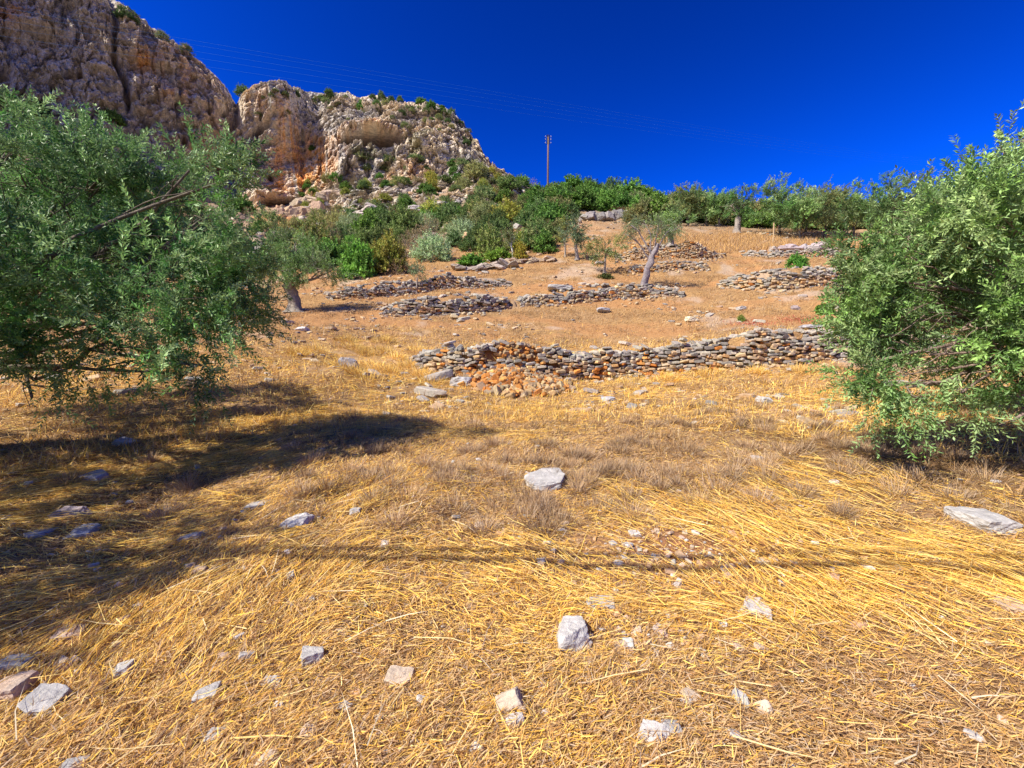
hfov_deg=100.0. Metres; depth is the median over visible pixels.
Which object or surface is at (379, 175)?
green shrub
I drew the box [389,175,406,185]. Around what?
olive green shrub
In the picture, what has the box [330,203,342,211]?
olive green shrub
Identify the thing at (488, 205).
olive green shrub
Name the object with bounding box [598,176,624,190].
dark shrub
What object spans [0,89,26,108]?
green shrub
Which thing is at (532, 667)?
pale stalks
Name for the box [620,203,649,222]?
olive green shrub
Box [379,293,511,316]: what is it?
dry stone wall
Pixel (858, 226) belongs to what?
olive green shrub
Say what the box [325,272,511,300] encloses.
dry stone wall
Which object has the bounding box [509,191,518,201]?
leafless shrub
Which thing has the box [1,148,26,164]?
dark shrub
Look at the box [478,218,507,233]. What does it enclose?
dark shrub
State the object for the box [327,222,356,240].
dark shrub
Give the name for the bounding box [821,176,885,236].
olive tree
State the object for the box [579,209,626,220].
rock outcrop
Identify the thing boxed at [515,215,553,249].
olive green shrub
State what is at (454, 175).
green shrub
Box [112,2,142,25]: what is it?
dark shrub
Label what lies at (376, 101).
dark shrub
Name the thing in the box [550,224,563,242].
dark shrub
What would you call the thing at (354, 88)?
overhead cable
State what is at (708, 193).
olive tree
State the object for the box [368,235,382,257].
yellow green shrub
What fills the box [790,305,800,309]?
stone
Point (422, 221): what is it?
silvery shrub
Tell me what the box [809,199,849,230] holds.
dark shrub
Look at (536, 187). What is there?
green shrub
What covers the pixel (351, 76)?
overhead cable
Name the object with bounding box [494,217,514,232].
dark shrub
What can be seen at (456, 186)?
olive green shrub
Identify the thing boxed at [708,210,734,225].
olive green shrub
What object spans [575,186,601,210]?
green shrub
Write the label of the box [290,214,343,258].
olive green shrub
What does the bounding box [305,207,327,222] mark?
olive green shrub
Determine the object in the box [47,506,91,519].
stone
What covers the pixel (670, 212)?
olive tree
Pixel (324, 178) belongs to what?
olive green shrub
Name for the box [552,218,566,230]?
olive green shrub
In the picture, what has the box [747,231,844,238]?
dry stone wall
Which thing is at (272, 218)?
olive green shrub
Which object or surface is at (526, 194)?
green shrub
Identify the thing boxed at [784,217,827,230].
olive green shrub
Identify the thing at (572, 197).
green shrub
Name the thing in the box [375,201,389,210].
dark shrub
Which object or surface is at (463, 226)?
silvery shrub
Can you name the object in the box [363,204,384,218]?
green shrub
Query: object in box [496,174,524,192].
dark shrub
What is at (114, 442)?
stone
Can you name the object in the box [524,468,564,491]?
stone
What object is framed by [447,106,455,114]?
dark shrub
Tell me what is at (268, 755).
stone
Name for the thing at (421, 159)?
olive green shrub
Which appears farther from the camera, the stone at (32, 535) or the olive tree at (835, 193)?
the olive tree at (835, 193)
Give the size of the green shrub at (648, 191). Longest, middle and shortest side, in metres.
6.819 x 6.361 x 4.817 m
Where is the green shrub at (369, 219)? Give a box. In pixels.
[350,209,385,233]
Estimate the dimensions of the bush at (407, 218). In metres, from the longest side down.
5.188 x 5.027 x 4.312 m
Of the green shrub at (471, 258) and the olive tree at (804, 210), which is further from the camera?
the olive tree at (804, 210)
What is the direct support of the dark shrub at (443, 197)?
on the ground at (696, 299)
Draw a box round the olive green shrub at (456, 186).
[450,184,461,191]
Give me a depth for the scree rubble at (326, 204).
78.87 m
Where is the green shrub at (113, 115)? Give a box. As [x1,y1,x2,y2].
[97,107,126,126]
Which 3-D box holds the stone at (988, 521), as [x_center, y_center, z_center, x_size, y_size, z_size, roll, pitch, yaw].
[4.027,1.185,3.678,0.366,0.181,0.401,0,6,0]
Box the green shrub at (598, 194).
[591,191,602,209]
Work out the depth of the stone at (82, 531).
3.65 m
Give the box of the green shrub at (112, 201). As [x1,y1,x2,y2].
[91,192,126,208]
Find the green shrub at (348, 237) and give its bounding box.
[341,233,358,242]
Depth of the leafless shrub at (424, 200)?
68.59 m
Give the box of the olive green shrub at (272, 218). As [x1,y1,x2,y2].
[246,207,290,235]
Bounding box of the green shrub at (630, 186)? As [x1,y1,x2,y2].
[612,176,654,195]
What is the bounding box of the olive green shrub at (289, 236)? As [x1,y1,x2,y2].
[275,226,298,244]
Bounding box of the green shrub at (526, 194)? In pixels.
[513,192,530,207]
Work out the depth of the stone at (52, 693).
1.99 m
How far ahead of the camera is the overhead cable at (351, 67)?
60.61 m
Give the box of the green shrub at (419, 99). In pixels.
[414,96,426,104]
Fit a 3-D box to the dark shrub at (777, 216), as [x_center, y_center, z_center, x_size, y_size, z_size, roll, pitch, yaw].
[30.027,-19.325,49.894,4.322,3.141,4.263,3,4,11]
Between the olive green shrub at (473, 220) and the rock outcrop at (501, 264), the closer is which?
the rock outcrop at (501, 264)
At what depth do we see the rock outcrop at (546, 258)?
33.12 m
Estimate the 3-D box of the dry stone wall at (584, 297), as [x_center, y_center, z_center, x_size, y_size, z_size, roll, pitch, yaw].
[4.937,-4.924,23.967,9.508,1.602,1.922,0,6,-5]
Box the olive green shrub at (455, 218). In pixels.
[441,212,472,228]
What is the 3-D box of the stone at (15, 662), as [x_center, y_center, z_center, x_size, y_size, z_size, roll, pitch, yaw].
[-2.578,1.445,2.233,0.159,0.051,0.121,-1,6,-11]
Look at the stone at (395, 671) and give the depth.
2.07 m
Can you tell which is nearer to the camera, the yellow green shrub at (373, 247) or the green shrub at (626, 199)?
the yellow green shrub at (373, 247)
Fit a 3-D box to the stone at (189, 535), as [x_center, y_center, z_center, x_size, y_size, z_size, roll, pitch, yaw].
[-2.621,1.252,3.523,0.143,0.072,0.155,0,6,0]
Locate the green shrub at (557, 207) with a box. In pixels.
[534,199,571,221]
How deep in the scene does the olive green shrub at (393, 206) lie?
70.32 m
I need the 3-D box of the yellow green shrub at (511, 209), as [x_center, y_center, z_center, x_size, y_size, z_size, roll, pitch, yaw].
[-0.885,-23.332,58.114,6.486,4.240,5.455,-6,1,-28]
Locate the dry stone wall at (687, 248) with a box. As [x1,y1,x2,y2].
[614,240,723,262]
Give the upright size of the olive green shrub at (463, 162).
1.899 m
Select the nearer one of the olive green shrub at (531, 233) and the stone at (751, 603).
the stone at (751, 603)
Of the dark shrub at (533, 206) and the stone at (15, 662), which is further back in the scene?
the dark shrub at (533, 206)
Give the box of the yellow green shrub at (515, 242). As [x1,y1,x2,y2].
[506,227,534,250]
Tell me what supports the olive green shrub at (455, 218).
on the ground at (696, 299)
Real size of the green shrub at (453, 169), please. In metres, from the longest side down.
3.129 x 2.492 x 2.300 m
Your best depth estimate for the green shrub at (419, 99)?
116.17 m
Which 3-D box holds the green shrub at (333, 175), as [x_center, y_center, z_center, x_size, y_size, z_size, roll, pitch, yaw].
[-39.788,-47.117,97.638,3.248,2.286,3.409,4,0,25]
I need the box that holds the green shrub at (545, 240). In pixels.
[531,227,558,253]
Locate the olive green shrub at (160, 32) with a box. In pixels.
[152,29,171,42]
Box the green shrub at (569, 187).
[564,184,574,191]
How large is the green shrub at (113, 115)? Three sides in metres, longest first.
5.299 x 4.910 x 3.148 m
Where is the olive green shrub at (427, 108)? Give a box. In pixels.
[422,107,431,113]
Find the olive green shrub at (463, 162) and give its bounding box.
[455,157,470,167]
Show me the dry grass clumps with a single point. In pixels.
(530, 426)
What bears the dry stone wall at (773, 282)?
on the ground at (696, 299)
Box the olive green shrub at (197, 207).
[178,199,212,220]
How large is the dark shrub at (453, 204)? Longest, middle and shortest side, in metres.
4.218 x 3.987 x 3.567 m
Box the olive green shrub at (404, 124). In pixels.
[400,121,409,128]
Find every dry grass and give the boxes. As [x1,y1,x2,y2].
[557,228,922,256]
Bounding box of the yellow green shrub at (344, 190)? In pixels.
[339,187,350,194]
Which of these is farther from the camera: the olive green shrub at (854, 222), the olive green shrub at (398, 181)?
the olive green shrub at (398, 181)
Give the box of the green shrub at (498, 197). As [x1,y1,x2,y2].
[493,186,515,201]
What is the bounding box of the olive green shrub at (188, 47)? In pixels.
[179,42,195,55]
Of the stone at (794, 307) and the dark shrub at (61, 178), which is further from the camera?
the dark shrub at (61, 178)
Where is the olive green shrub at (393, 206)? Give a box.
[389,202,398,212]
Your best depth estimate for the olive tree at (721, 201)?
48.00 m
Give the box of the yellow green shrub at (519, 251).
[513,240,527,258]
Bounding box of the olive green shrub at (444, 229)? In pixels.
[439,223,457,233]
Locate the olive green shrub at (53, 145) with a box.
[33,134,73,159]
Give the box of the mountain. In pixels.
[0,0,531,208]
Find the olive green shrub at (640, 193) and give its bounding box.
[623,188,650,206]
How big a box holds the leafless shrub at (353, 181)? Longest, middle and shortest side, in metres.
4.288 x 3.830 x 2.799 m
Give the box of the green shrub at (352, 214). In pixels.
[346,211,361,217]
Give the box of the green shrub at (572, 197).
[563,192,586,209]
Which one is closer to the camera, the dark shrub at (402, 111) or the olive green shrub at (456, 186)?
the olive green shrub at (456, 186)
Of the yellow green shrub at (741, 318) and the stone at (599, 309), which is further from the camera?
the stone at (599, 309)
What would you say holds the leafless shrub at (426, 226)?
on the ground at (696, 299)
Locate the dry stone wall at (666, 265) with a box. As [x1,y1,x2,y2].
[625,260,710,275]
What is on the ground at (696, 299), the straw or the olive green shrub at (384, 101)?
the straw
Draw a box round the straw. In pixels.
[0,345,1023,767]
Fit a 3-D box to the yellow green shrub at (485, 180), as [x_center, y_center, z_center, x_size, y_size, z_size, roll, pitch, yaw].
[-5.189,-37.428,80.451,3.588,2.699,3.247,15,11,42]
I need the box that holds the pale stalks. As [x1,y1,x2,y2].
[0,471,1023,767]
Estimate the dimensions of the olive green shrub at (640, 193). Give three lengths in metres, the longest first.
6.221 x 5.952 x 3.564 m
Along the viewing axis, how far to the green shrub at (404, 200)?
71.01 m
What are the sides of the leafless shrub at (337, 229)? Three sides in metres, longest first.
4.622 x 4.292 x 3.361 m
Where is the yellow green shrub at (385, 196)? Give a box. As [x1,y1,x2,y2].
[377,193,393,201]
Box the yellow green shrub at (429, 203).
[418,195,442,217]
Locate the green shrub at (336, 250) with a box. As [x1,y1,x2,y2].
[313,236,347,265]
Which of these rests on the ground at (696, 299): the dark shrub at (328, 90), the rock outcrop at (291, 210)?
the rock outcrop at (291, 210)
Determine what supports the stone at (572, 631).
on the ground at (696, 299)
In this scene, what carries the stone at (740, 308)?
on the ground at (696, 299)
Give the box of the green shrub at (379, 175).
[374,172,383,178]
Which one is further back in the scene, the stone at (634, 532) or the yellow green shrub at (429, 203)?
the yellow green shrub at (429, 203)
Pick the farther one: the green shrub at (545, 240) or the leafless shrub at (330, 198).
the leafless shrub at (330, 198)
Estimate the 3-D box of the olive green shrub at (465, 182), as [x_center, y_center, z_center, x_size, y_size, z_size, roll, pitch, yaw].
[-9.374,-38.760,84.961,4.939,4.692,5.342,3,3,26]
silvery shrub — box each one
[333,212,358,233]
[408,228,455,261]
[418,210,439,230]
[446,214,475,237]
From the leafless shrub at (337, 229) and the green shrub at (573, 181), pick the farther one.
the green shrub at (573, 181)
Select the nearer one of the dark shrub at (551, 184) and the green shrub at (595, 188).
the green shrub at (595, 188)
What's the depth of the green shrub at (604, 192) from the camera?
70.46 m
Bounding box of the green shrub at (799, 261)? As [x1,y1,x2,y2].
[784,251,809,267]
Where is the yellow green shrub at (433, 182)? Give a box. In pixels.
[426,175,440,190]
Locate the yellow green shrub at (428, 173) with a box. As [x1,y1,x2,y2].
[423,169,438,181]
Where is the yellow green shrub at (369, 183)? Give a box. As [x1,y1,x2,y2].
[357,177,371,189]
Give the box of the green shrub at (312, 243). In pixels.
[291,234,332,268]
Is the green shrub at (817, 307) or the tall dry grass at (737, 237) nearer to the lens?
the green shrub at (817, 307)
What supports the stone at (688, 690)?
on the ground at (696, 299)
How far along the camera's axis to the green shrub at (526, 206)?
64.08 m
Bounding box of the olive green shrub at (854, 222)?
[846,211,860,228]
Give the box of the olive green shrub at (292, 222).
[276,215,307,235]
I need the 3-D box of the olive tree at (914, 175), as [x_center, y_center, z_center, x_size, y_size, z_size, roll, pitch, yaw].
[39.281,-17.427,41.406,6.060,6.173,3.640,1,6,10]
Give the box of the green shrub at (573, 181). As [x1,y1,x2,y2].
[561,173,586,186]
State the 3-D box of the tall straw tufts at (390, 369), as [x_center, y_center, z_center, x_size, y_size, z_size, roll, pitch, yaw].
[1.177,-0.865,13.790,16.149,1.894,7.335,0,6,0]
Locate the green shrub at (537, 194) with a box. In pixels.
[525,188,553,205]
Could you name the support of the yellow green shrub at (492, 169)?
on the mountain
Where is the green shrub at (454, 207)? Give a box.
[437,203,462,217]
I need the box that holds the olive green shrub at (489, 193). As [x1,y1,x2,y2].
[472,180,496,200]
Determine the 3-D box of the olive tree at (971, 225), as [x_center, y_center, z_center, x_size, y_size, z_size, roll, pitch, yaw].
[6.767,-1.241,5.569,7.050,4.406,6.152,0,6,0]
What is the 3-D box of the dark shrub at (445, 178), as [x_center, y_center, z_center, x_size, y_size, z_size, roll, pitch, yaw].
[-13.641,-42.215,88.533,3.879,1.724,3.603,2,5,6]
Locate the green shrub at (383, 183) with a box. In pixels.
[380,179,393,187]
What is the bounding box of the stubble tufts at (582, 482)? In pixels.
[45,393,1023,542]
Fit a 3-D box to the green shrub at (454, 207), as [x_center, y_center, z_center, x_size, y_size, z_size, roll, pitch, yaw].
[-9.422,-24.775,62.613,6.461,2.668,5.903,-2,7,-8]
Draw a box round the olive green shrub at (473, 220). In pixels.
[468,218,479,225]
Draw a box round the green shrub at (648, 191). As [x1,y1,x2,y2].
[633,185,663,195]
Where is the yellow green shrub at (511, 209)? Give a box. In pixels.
[489,195,525,221]
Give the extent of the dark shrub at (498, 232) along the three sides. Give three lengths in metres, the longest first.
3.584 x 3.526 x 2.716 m
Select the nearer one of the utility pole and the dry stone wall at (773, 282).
the dry stone wall at (773, 282)
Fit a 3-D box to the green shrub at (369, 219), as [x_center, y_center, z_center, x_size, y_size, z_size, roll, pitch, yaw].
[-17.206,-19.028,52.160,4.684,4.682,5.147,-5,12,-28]
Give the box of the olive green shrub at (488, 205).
[471,198,497,219]
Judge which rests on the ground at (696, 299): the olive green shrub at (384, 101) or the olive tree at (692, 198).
the olive tree at (692, 198)
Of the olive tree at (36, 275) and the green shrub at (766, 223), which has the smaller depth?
the olive tree at (36, 275)
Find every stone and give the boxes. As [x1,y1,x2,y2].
[0,652,40,670]
[0,670,39,703]
[17,683,72,716]
[23,527,57,538]
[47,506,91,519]
[50,623,88,640]
[58,755,90,767]
[63,523,101,538]
[78,469,109,480]
[112,436,138,446]
[112,658,136,676]
[177,531,203,542]
[191,681,222,706]
[203,727,225,742]
[244,500,267,509]
[254,748,279,766]
[260,675,282,687]
[279,512,314,529]
[294,327,309,330]
[301,645,324,667]
[337,700,353,711]
[338,357,358,367]
[349,507,361,514]
[380,540,388,547]
[383,665,414,688]
[450,377,472,386]
[495,687,523,715]
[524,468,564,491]
[547,284,572,290]
[556,615,589,653]
[586,595,614,610]
[596,307,609,312]
[601,396,615,401]
[613,640,626,648]
[614,285,625,290]
[628,530,640,536]
[637,719,669,746]
[680,687,701,702]
[684,316,699,321]
[731,688,746,700]
[734,306,745,309]
[743,596,772,621]
[754,396,772,402]
[755,557,770,564]
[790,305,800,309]
[797,324,822,328]
[943,506,1023,534]
[988,596,1023,617]
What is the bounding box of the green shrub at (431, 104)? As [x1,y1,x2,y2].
[425,99,436,109]
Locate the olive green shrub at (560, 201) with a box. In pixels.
[544,194,574,215]
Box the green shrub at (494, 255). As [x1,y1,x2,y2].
[485,246,512,262]
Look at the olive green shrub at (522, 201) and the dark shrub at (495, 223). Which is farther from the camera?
the olive green shrub at (522, 201)
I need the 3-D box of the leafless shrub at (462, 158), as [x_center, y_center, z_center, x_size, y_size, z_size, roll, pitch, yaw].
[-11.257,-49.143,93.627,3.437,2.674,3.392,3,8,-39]
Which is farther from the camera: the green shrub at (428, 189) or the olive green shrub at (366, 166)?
the olive green shrub at (366, 166)
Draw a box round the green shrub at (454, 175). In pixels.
[452,172,462,180]
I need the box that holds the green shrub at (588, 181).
[576,175,604,188]
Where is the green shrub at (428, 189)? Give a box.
[422,185,438,195]
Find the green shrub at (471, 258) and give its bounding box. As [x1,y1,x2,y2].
[456,251,485,265]
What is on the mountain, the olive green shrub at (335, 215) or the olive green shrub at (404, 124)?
the olive green shrub at (404, 124)
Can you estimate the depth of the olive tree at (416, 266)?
26.05 m
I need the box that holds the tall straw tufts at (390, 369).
[281,331,822,391]
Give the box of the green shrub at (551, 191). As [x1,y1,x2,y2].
[546,187,559,199]
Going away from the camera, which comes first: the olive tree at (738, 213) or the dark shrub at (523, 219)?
the olive tree at (738, 213)
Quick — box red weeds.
[720,313,819,327]
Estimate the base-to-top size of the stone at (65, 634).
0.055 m
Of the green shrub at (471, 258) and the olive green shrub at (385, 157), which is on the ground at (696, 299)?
the green shrub at (471, 258)
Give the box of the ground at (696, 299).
[0,129,1023,767]
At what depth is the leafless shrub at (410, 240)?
40.40 m
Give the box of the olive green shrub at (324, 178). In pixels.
[320,171,330,183]
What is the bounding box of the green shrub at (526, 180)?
[514,173,532,186]
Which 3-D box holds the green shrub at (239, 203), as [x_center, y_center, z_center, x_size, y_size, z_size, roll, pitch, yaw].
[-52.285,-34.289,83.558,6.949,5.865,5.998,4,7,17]
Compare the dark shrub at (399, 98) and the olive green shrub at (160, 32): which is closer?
the olive green shrub at (160, 32)
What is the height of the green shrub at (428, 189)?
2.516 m
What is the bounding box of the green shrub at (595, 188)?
[588,183,603,193]
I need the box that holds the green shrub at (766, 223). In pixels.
[741,208,775,227]
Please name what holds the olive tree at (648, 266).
on the ground at (696, 299)
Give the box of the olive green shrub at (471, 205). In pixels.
[465,196,484,211]
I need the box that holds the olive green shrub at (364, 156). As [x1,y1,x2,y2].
[352,148,372,161]
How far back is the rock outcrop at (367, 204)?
69.11 m
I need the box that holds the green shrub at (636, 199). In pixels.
[626,193,649,209]
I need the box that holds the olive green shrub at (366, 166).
[362,163,372,171]
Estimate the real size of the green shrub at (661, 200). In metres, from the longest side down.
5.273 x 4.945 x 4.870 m
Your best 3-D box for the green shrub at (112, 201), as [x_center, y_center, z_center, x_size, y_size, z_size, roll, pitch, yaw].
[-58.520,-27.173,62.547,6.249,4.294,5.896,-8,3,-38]
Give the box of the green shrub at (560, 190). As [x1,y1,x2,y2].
[554,184,575,200]
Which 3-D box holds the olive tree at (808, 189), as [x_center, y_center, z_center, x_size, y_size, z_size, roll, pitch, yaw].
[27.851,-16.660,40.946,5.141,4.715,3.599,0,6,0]
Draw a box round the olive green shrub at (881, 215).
[860,193,908,229]
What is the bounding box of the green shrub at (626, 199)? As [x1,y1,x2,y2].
[609,191,632,210]
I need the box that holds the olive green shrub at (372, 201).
[362,198,381,207]
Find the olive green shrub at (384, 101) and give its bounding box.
[380,98,388,104]
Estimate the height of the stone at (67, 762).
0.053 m
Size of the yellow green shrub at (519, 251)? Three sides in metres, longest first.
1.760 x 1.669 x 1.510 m
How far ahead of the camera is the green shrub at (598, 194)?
70.41 m
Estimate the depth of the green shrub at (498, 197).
76.09 m
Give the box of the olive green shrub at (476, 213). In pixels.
[467,205,489,222]
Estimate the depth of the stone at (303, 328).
16.22 m
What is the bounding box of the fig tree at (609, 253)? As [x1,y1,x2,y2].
[578,231,630,272]
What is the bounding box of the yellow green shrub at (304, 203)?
[301,200,308,205]
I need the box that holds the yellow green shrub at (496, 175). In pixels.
[493,171,504,179]
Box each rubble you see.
[231,185,563,258]
[456,339,575,398]
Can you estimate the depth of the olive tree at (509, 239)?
35.27 m
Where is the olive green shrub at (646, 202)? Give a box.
[630,193,660,222]
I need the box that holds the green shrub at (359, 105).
[356,99,362,109]
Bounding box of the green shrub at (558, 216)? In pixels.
[545,208,568,226]
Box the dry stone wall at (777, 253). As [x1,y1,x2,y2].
[739,248,838,258]
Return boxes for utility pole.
[545,135,549,184]
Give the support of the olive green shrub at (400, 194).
on the mountain
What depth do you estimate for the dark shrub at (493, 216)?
51.86 m
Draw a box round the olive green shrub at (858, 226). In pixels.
[849,213,873,228]
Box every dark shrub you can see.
[0,177,25,199]
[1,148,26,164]
[27,96,59,118]
[30,163,80,188]
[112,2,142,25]
[233,82,248,96]
[261,228,283,244]
[270,245,286,260]
[324,86,333,93]
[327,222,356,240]
[340,206,357,214]
[354,225,381,248]
[356,178,369,189]
[369,93,376,98]
[371,221,397,243]
[372,99,380,105]
[374,207,408,227]
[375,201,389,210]
[377,90,386,98]
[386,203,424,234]
[387,95,395,101]
[393,226,414,241]
[396,95,403,101]
[398,109,405,115]
[402,176,411,184]
[431,203,457,226]
[437,174,453,182]
[440,195,452,202]
[443,199,456,214]
[444,117,451,122]
[444,228,462,247]
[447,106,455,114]
[455,233,477,251]
[456,205,470,219]
[463,139,471,145]
[463,194,477,205]
[464,223,484,238]
[476,225,510,250]
[477,209,503,222]
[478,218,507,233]
[492,207,508,221]
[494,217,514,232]
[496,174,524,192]
[513,208,532,226]
[526,194,547,216]
[527,220,558,245]
[544,182,562,187]
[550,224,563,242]
[561,201,580,216]
[595,273,612,278]
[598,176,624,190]
[685,213,703,222]
[763,204,788,227]
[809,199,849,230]
[876,211,905,230]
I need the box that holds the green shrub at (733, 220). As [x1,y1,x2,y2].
[727,211,755,225]
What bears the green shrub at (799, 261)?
on the ground at (696, 299)
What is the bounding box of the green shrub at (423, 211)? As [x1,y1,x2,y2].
[418,205,441,225]
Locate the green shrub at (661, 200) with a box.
[644,190,676,221]
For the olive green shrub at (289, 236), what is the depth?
48.67 m
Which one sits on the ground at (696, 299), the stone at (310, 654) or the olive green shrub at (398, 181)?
the stone at (310, 654)
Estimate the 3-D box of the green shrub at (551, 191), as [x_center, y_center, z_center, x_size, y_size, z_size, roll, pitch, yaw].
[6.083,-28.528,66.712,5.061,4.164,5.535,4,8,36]
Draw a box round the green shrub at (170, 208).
[150,194,190,224]
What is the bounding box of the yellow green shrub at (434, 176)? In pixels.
[427,172,436,180]
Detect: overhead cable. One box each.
[1,7,911,156]
[2,12,878,154]
[2,27,916,162]
[4,36,863,159]
[5,20,926,161]
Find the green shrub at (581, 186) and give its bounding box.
[575,183,591,190]
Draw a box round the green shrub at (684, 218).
[679,207,698,221]
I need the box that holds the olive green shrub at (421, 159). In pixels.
[406,153,424,162]
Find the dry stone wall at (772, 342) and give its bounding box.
[411,327,968,383]
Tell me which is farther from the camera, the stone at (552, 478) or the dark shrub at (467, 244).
the dark shrub at (467, 244)
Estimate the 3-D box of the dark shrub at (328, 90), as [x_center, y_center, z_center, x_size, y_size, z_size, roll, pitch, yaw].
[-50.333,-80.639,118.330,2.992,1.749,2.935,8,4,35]
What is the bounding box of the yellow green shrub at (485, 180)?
[477,177,489,188]
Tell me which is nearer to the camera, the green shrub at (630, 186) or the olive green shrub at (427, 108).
the green shrub at (630, 186)
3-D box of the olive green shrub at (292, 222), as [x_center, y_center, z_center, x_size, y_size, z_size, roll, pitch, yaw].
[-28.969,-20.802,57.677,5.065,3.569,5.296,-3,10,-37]
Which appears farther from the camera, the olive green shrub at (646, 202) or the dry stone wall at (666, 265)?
the olive green shrub at (646, 202)
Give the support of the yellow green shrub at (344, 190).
on the mountain
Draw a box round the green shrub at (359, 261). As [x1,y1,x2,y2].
[337,234,378,279]
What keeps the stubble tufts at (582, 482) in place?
on the ground at (696, 299)
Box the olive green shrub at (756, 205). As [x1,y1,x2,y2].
[743,196,764,211]
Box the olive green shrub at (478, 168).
[461,158,491,179]
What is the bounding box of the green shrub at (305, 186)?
[302,183,310,188]
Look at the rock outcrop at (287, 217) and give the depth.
68.05 m
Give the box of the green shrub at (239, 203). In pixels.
[224,193,257,215]
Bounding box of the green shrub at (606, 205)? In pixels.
[597,190,627,211]
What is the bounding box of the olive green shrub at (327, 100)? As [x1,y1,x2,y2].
[320,96,329,103]
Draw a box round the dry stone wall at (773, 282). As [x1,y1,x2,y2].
[715,266,850,293]
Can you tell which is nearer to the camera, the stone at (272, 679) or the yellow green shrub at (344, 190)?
the stone at (272, 679)
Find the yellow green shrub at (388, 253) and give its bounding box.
[372,228,409,273]
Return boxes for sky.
[115,0,1023,202]
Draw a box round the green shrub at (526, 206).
[522,201,532,211]
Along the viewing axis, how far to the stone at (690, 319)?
19.53 m
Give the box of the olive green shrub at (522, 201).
[514,195,528,208]
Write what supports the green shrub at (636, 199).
on the ground at (696, 299)
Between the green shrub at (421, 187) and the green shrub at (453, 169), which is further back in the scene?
the green shrub at (453, 169)
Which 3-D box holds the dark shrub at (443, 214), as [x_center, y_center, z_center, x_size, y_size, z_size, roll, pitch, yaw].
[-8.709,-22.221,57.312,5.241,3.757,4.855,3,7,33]
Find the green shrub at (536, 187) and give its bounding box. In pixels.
[525,181,549,193]
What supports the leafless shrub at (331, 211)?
on the ground at (696, 299)
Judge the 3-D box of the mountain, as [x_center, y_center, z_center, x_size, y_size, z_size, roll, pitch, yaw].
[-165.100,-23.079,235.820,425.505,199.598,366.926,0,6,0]
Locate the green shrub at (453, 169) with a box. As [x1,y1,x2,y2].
[447,165,459,175]
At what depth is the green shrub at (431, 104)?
108.33 m
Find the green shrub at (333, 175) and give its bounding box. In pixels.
[328,171,342,181]
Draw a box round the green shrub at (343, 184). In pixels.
[339,181,352,189]
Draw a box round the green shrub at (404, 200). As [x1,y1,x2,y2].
[397,193,414,206]
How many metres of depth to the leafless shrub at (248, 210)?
78.77 m
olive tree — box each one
[0,84,299,433]
[248,220,357,311]
[404,254,428,292]
[499,225,522,257]
[551,209,577,256]
[554,210,591,259]
[614,206,687,289]
[640,201,698,245]
[662,181,711,226]
[684,186,730,223]
[699,188,739,226]
[715,182,757,232]
[748,171,806,237]
[769,188,827,239]
[782,182,837,231]
[798,174,858,237]
[801,100,1023,462]
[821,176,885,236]
[848,169,919,230]
[888,166,952,220]
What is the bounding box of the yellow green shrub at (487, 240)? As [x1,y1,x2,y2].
[472,218,507,258]
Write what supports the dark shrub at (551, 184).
on the ground at (696, 299)
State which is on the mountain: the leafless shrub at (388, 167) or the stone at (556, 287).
the leafless shrub at (388, 167)
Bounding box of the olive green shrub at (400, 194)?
[395,192,410,201]
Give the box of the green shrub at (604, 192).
[595,185,614,203]
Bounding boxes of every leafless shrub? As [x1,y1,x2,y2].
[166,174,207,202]
[242,205,255,215]
[320,224,343,242]
[321,202,344,224]
[326,186,340,200]
[347,175,360,187]
[356,190,368,197]
[385,165,394,175]
[389,255,410,274]
[396,234,412,247]
[402,225,426,252]
[412,213,447,239]
[415,191,434,205]
[453,152,466,162]
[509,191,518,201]
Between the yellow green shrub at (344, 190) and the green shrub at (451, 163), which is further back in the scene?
the green shrub at (451, 163)
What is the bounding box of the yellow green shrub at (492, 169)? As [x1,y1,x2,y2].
[489,166,496,174]
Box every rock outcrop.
[226,212,268,231]
[250,212,298,225]
[272,200,325,215]
[289,188,342,206]
[343,202,376,216]
[405,201,456,212]
[450,258,518,270]
[505,255,556,263]
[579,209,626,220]
[777,241,829,250]
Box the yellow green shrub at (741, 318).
[735,314,746,322]
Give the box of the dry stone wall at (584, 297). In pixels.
[516,283,684,308]
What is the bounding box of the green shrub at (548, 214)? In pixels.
[529,204,562,225]
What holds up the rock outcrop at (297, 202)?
on the mountain
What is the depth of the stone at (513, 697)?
1.83 m
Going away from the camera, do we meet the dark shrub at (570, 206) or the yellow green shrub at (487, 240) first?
the yellow green shrub at (487, 240)
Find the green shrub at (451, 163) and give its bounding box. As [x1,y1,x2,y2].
[447,158,456,166]
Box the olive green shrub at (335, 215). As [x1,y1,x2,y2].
[318,210,347,228]
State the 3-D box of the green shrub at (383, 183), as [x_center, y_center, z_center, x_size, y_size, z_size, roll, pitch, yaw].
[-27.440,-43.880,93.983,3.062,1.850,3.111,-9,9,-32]
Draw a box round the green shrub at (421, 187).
[414,181,434,193]
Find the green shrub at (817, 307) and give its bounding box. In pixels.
[815,302,834,314]
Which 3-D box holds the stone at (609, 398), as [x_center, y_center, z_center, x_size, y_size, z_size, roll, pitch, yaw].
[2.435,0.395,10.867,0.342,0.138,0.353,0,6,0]
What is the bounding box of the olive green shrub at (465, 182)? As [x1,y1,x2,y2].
[453,176,472,189]
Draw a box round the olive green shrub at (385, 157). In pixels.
[383,153,395,163]
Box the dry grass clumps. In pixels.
[0,236,1023,527]

